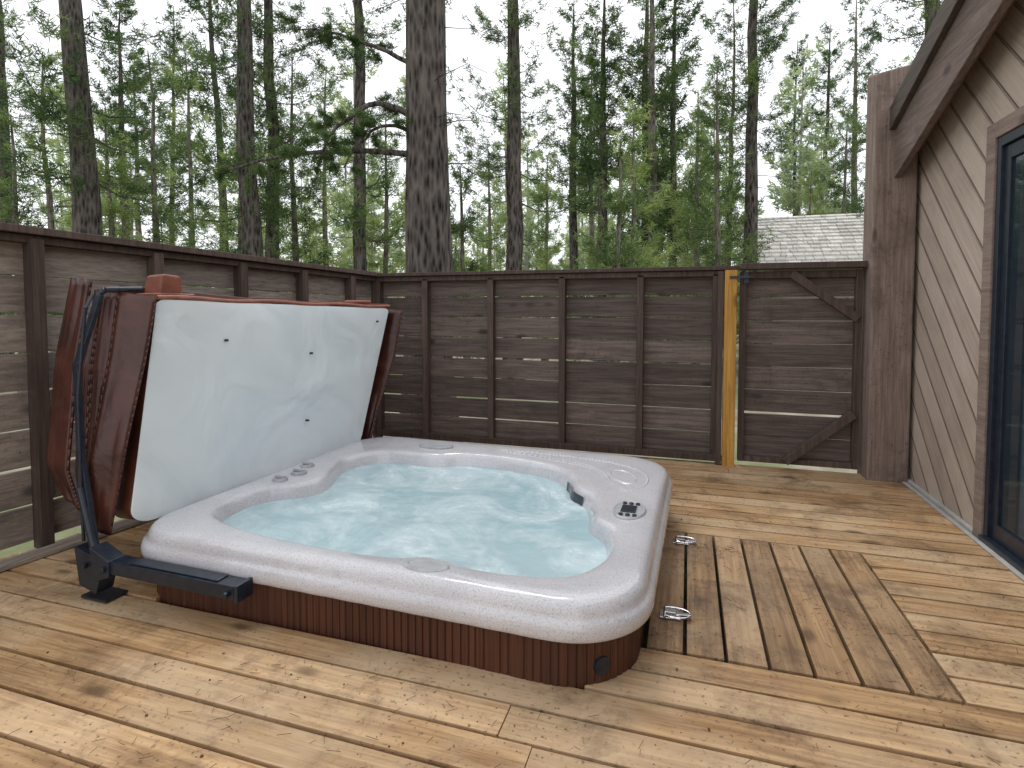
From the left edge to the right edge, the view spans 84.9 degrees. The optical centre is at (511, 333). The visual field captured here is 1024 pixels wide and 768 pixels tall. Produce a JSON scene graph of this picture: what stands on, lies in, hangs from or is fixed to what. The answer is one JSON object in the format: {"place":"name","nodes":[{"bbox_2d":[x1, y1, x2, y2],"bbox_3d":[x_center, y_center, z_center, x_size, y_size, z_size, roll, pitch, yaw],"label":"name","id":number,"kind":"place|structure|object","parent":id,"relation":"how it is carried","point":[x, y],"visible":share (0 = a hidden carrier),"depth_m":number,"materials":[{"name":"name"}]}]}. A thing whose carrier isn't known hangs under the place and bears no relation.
{"place":"outdoors","nodes":[
{"label":"outdoors","id":0,"kind":"place"},
{"bbox_2d":[0,317,856,677],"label":"ground","id":1,"kind":"structure","parent":0,"point":[20,549],"depth_m":5.89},
{"bbox_2d":[0,100,66,392],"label":"young pine tree","id":2,"kind":"object","parent":1,"relation":"on","point":[15,199],"visible":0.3,"depth_m":10.86,"materials":[{"name":"green plant"}]},
{"bbox_2d":[0,0,70,354],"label":"pine tree","id":3,"kind":"object","parent":1,"relation":"on","point":[3,49],"visible":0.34,"depth_m":13.80,"materials":[{"name":"green plant"}]},
{"bbox_2d":[0,38,71,351],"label":"young pine tree","id":4,"kind":"object","parent":1,"relation":"on","point":[49,199],"visible":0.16,"depth_m":13.71,"materials":[{"name":"green plant"}]},
{"bbox_2d":[47,106,146,314],"bbox_3d":[-8.567,-1.823,11.869,2.445,6.111,2.226,1,3,17],"label":"young pine tree","id":5,"kind":"object","parent":1,"relation":"on","point":[110,206],"visible":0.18,"depth_m":11.78,"materials":[{"name":"green plant"}]},
{"bbox_2d":[0,0,212,315],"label":"pine tree","id":6,"kind":"object","parent":1,"relation":"on","point":[84,185],"visible":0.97,"depth_m":9.27,"materials":[{"name":"green plant"}]},
{"bbox_2d":[90,0,170,238],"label":"pine tree","id":7,"kind":"object","parent":1,"relation":"on","point":[105,22],"visible":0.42,"depth_m":19.42,"materials":[{"name":"green plant"}]},
{"bbox_2d":[100,51,168,238],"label":"pine tree","id":8,"kind":"object","parent":1,"relation":"on","point":[139,229],"visible":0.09,"depth_m":25.47,"materials":[{"name":"green plant"}]},
{"bbox_2d":[102,43,212,287],"bbox_3d":[-7.909,-2.668,12.709,2.820,7.727,2.663,-2,3,-35],"label":"young pine tree","id":9,"kind":"object","parent":1,"relation":"on","point":[156,216],"visible":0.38,"depth_m":12.63,"materials":[{"name":"green plant"}]},
{"bbox_2d":[134,0,204,244],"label":"pine tree","id":10,"kind":"object","parent":1,"relation":"on","point":[172,48],"visible":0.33,"depth_m":23.54,"materials":[{"name":"green plant"}]},
{"bbox_2d":[146,38,236,287],"bbox_3d":[-9.155,-3.570,15.849,3.204,9.256,3.226,1,3,17],"label":"young pine tree","id":11,"kind":"object","parent":1,"relation":"on","point":[191,171],"visible":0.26,"depth_m":15.78,"materials":[{"name":"green plant"}]},
{"bbox_2d":[162,0,267,288],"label":"pine tree","id":12,"kind":"object","parent":1,"relation":"on","point":[202,107],"visible":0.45,"depth_m":17.40,"materials":[{"name":"green plant"}]},
{"bbox_2d":[182,96,265,288],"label":"young pine tree","id":13,"kind":"object","parent":1,"relation":"on","point":[235,222],"visible":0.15,"depth_m":14.68,"materials":[{"name":"green plant"}]},
{"bbox_2d":[121,0,345,290],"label":"pine tree","id":14,"kind":"object","parent":1,"relation":"on","point":[250,216],"visible":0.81,"depth_m":10.78,"materials":[{"name":"green plant"}]},
{"bbox_2d":[194,0,348,291],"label":"pine tree","id":15,"kind":"object","parent":1,"relation":"on","point":[268,49],"visible":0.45,"depth_m":12.51,"materials":[{"name":"green plant"}]},
{"bbox_2d":[255,36,352,295],"bbox_3d":[-5.015,-2.803,12.826,2.770,8.002,2.724,2,3,41],"label":"young pine tree","id":16,"kind":"object","parent":1,"relation":"on","point":[294,219],"visible":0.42,"depth_m":12.73,"materials":[{"name":"green plant"}]},
{"bbox_2d":[284,57,353,295],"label":"young pine tree","id":17,"kind":"object","parent":1,"relation":"on","point":[325,199],"visible":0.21,"depth_m":16.69,"materials":[{"name":"green plant"}]},
{"bbox_2d":[271,0,405,356],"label":"pine tree","id":18,"kind":"object","parent":1,"relation":"on","point":[359,209],"visible":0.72,"depth_m":11.80,"materials":[{"name":"green plant"}]},
{"bbox_2d":[211,0,524,441],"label":"pine tree","id":19,"kind":"object","parent":1,"relation":"on","point":[428,242],"visible":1,"depth_m":6.73,"materials":[{"name":"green plant"}]},
{"bbox_2d":[336,109,405,297],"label":"young pine tree","id":20,"kind":"object","parent":1,"relation":"on","point":[373,263],"visible":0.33,"depth_m":13.72,"materials":[{"name":"green plant"}]},
{"bbox_2d":[14,0,924,339],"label":"distant forest","id":21,"kind":"object","parent":1,"relation":"on","point":[808,156],"visible":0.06,"depth_m":25.42,"materials":[{"name":"green plant"}]},
{"bbox_2d":[449,166,502,377],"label":"young pine tree","id":22,"kind":"object","parent":1,"relation":"on","point":[465,220],"visible":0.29,"depth_m":12.68,"materials":[{"name":"green plant"}]},
{"bbox_2d":[454,139,521,358],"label":"young pine tree","id":23,"kind":"object","parent":1,"relation":"on","point":[488,245],"visible":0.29,"depth_m":16.82,"materials":[{"name":"green plant"}]},
{"bbox_2d":[0,437,1023,767],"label":"wooden deck","id":24,"kind":"structure","parent":1,"relation":"on","point":[670,715],"depth_m":1.92,"materials":[{"name":"brown wood"}]},
{"bbox_2d":[0,222,382,571],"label":"side fence","id":25,"kind":"object","parent":24,"relation":"on","point":[33,257],"visible":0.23,"depth_m":2.95,"materials":[{"name":"brown wood"}]},
{"bbox_2d":[46,274,402,603],"bbox_3d":[-1.247,0.392,3.323,1.178,1.420,2.231,1,3,19],"label":"folded spa cover","id":26,"kind":"object","parent":24,"relation":"on","point":[169,393],"visible":0.98,"depth_m":2.77,"materials":[{"name":"white plastic"}]},
{"bbox_2d":[141,437,672,689],"bbox_3d":[-0.343,1.166,3.041,2.273,0.730,2.019,1,3,19],"label":"hot tub","id":27,"kind":"object","parent":24,"relation":"on","point":[537,565],"visible":1,"depth_m":2.36,"materials":[{"name":"plastic"}]},
{"bbox_2d":[4,463,1022,767],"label":"fallen pine needles","id":28,"kind":"object","parent":24,"relation":"on","point":[540,713],"visible":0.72,"depth_m":1.92,"materials":[{"name":"brown plant"}]},
{"bbox_2d":[373,266,738,466],"bbox_3d":[0.234,0.271,4.971,3.275,1.650,0.181,1,3,17],"label":"back fence","id":29,"kind":"object","parent":24,"relation":"on","point":[473,321],"visible":0.92,"depth_m":4.89,"materials":[{"name":"brown wood"}]},
{"bbox_2d":[730,261,867,469],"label":"wooden gate","id":30,"kind":"structure","parent":29,"relation":"attached to","point":[791,439],"depth_m":4.35,"materials":[{"name":"brown wood"}]},
{"bbox_2d":[660,606,690,620],"bbox_3d":[0.662,1.136,2.268,0.122,0.022,0.088,1,3,17],"label":"handle","id":31,"kind":"object","parent":24,"relation":"on","point":[666,612],"visible":1,"depth_m":2.26,"materials":[{"name":"silver metal"}]},
{"bbox_2d":[673,536,696,544],"bbox_3d":[0.921,1.105,2.985,0.122,0.022,0.088,1,3,17],"label":"metal strap latch","id":32,"kind":"object","parent":24,"relation":"on","point":[679,540],"visible":1,"depth_m":2.97,"materials":[{"name":"silver metal"}]},
{"bbox_2d":[857,64,917,482],"bbox_3d":[2.748,-0.383,4.103,0.262,3.157,0.250,1,3,17],"label":"corner post","id":33,"kind":"object","parent":24,"relation":"on","point":[890,200],"visible":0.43,"depth_m":4.00,"materials":[{"name":"brown wood"}]},
{"bbox_2d":[902,479,1023,580],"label":"base flashing","id":34,"kind":"object","parent":24,"relation":"on","point":[961,524],"visible":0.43,"depth_m":3.29,"materials":[{"name":"grey metal"}]},
{"bbox_2d":[446,0,606,379],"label":"pine tree","id":35,"kind":"object","parent":1,"relation":"on","point":[513,21],"visible":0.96,"depth_m":11.80,"materials":[{"name":"green plant"}]},
{"bbox_2d":[522,148,582,360],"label":"young pine tree","id":36,"kind":"object","parent":1,"relation":"on","point":[540,205],"visible":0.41,"depth_m":14.75,"materials":[{"name":"green plant"}]},
{"bbox_2d":[524,0,615,338],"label":"pine tree","id":37,"kind":"object","parent":1,"relation":"on","point":[574,123],"visible":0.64,"depth_m":19.41,"materials":[{"name":"green plant"}]},
{"bbox_2d":[552,51,617,317],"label":"pine tree","id":38,"kind":"object","parent":1,"relation":"on","point":[591,225],"visible":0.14,"depth_m":23.50,"materials":[{"name":"green plant"}]},
{"bbox_2d":[556,0,645,360],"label":"pine tree","id":39,"kind":"object","parent":1,"relation":"on","point":[598,110],"visible":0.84,"depth_m":17.46,"materials":[{"name":"green plant"}]},
{"bbox_2d":[566,132,674,363],"bbox_3d":[1.966,-1.260,10.361,1.920,5.116,2.307,-2,3,-37],"label":"young pine tree","id":40,"kind":"object","parent":1,"relation":"on","point":[618,207],"visible":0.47,"depth_m":10.33,"materials":[{"name":"green plant"}]},
{"bbox_2d":[572,94,678,385],"bbox_3d":[2.659,-1.905,11.930,2.742,6.280,1.931,-2,3,-36],"label":"young pine tree","id":41,"kind":"object","parent":1,"relation":"on","point":[635,166],"visible":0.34,"depth_m":11.72,"materials":[{"name":"green plant"}]},
{"bbox_2d":[606,0,694,339],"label":"pine tree","id":42,"kind":"object","parent":1,"relation":"on","point":[663,47],"visible":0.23,"depth_m":18.42,"materials":[{"name":"green plant"}]},
{"bbox_2d":[603,0,714,362],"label":"pine tree","id":43,"kind":"object","parent":1,"relation":"on","point":[652,27],"visible":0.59,"depth_m":16.46,"materials":[{"name":"green plant"}]},
{"bbox_2d":[623,0,725,362],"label":"pine tree","id":44,"kind":"object","parent":1,"relation":"on","point":[670,34],"visible":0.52,"depth_m":16.73,"materials":[{"name":"green plant"}]},
{"bbox_2d":[648,76,738,363],"bbox_3d":[4.891,-2.825,14.866,2.537,7.851,2.672,2,3,38],"label":"young pine tree","id":45,"kind":"object","parent":1,"relation":"on","point":[696,175],"visible":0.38,"depth_m":14.76,"materials":[{"name":"green plant"}]},
{"bbox_2d":[679,177,739,340],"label":"young pine tree","id":46,"kind":"object","parent":1,"relation":"on","point":[732,253],"visible":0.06,"depth_m":18.72,"materials":[{"name":"green plant"}]},
{"bbox_2d":[665,57,781,374],"bbox_3d":[4.492,-2.469,12.260,2.502,7.378,2.669,2,3,38],"label":"young pine tree","id":47,"kind":"object","parent":1,"relation":"on","point":[717,168],"visible":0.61,"depth_m":12.23,"materials":[{"name":"green plant"}]},
{"bbox_2d":[685,0,764,327],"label":"pine tree","id":48,"kind":"object","parent":1,"relation":"on","point":[734,84],"visible":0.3,"depth_m":23.26,"materials":[{"name":"green plant"}]},
{"bbox_2d":[683,0,806,366],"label":"pine tree","id":49,"kind":"object","parent":1,"relation":"on","point":[752,78],"visible":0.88,"depth_m":12.69,"materials":[{"name":"green plant"}]},
{"bbox_2d":[765,33,818,215],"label":"pine tree","id":50,"kind":"object","parent":1,"relation":"on","point":[799,63],"visible":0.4,"depth_m":27.25,"materials":[{"name":"green plant"}]},
{"bbox_2d":[739,213,863,368],"bbox_3d":[10.027,-0.931,14.207,7.693,4.320,6.029,1,3,17],"label":"neighbour cabin","id":51,"kind":"object","parent":1,"relation":"on","point":[832,237],"visible":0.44,"depth_m":13.25,"materials":[{"name":"grey"}]},
{"bbox_2d":[794,162,829,215],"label":"young pine tree","id":52,"kind":"object","parent":1,"relation":"on","point":[811,190],"visible":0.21,"depth_m":20.78,"materials":[{"name":"green plant"}]},
{"bbox_2d":[794,21,858,210],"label":"pine tree","id":53,"kind":"object","parent":1,"relation":"on","point":[829,85],"visible":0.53,"depth_m":25.14,"materials":[{"name":"green plant"}]},
{"bbox_2d":[812,104,864,213],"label":"young pine tree","id":54,"kind":"object","parent":1,"relation":"on","point":[846,156],"visible":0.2,"depth_m":20.75,"materials":[{"name":"green plant"}]},
{"bbox_2d":[822,0,882,214],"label":"pine tree","id":55,"kind":"object","parent":1,"relation":"on","point":[856,92],"visible":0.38,"depth_m":21.61,"materials":[{"name":"green plant"}]},
{"bbox_2d":[835,0,942,221],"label":"pine tree","id":56,"kind":"object","parent":1,"relation":"on","point":[931,8],"visible":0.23,"depth_m":11.94,"materials":[{"name":"green plant"}]},
{"bbox_2d":[908,0,1023,533],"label":"wall","id":57,"kind":"structure","parent":1,"relation":"on","point":[951,173],"depth_m":3.36,"materials":[{"name":"brown wood"}]},
{"bbox_2d":[918,0,1014,152],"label":"soffit","id":58,"kind":"structure","parent":57,"relation":"attached to","point":[985,45],"depth_m":3.24,"materials":[{"name":"brown wood"}]},
{"bbox_2d":[972,105,1023,537],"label":"door trim","id":59,"kind":"structure","parent":57,"relation":"attached to","point":[1010,122],"depth_m":3.00,"materials":[{"name":"brown wood"}]},
{"bbox_2d":[978,125,1023,574],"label":"door frame","id":60,"kind":"object","parent":57,"relation":"attached to","point":[999,538],"visible":1,"depth_m":2.90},
{"bbox_2d":[1015,317,1023,535],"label":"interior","id":61,"kind":"object","parent":57,"relation":"attached to","point":[1019,451],"depth_m":3.38,"materials":[{"name":"black"}]},
{"bbox_2d":[1018,398,1023,539],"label":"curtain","id":62,"kind":"object","parent":57,"relation":"hanging from","point":[1021,520],"depth_m":2.88,"materials":[{"name":"fabric"}]},
{"bbox_3d":[3.858,-2.521,0.283,4.374,2.583,6.812,1,3,17],"label":"roof","id":63,"kind":"object","parent":57,"relation":"on","visible":0},
{"bbox_2d":[894,0,1012,177],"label":"barge board","id":64,"kind":"object","parent":63,"relation":"attached to","point":[971,29],"depth_m":3.18,"materials":[{"name":"brown wood"}]},
{"bbox_2d":[889,0,964,129],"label":"roof edge trim","id":65,"kind":"structure","parent":64,"relation":"attached to","point":[944,19],"depth_m":3.39,"materials":[{"name":"brown wood"}]},
{"bbox_2d":[2,0,942,296],"label":"sky","id":66,"kind":"structure","parent":0,"point":[459,43],"materials":[{"name":"white"}]}
]}

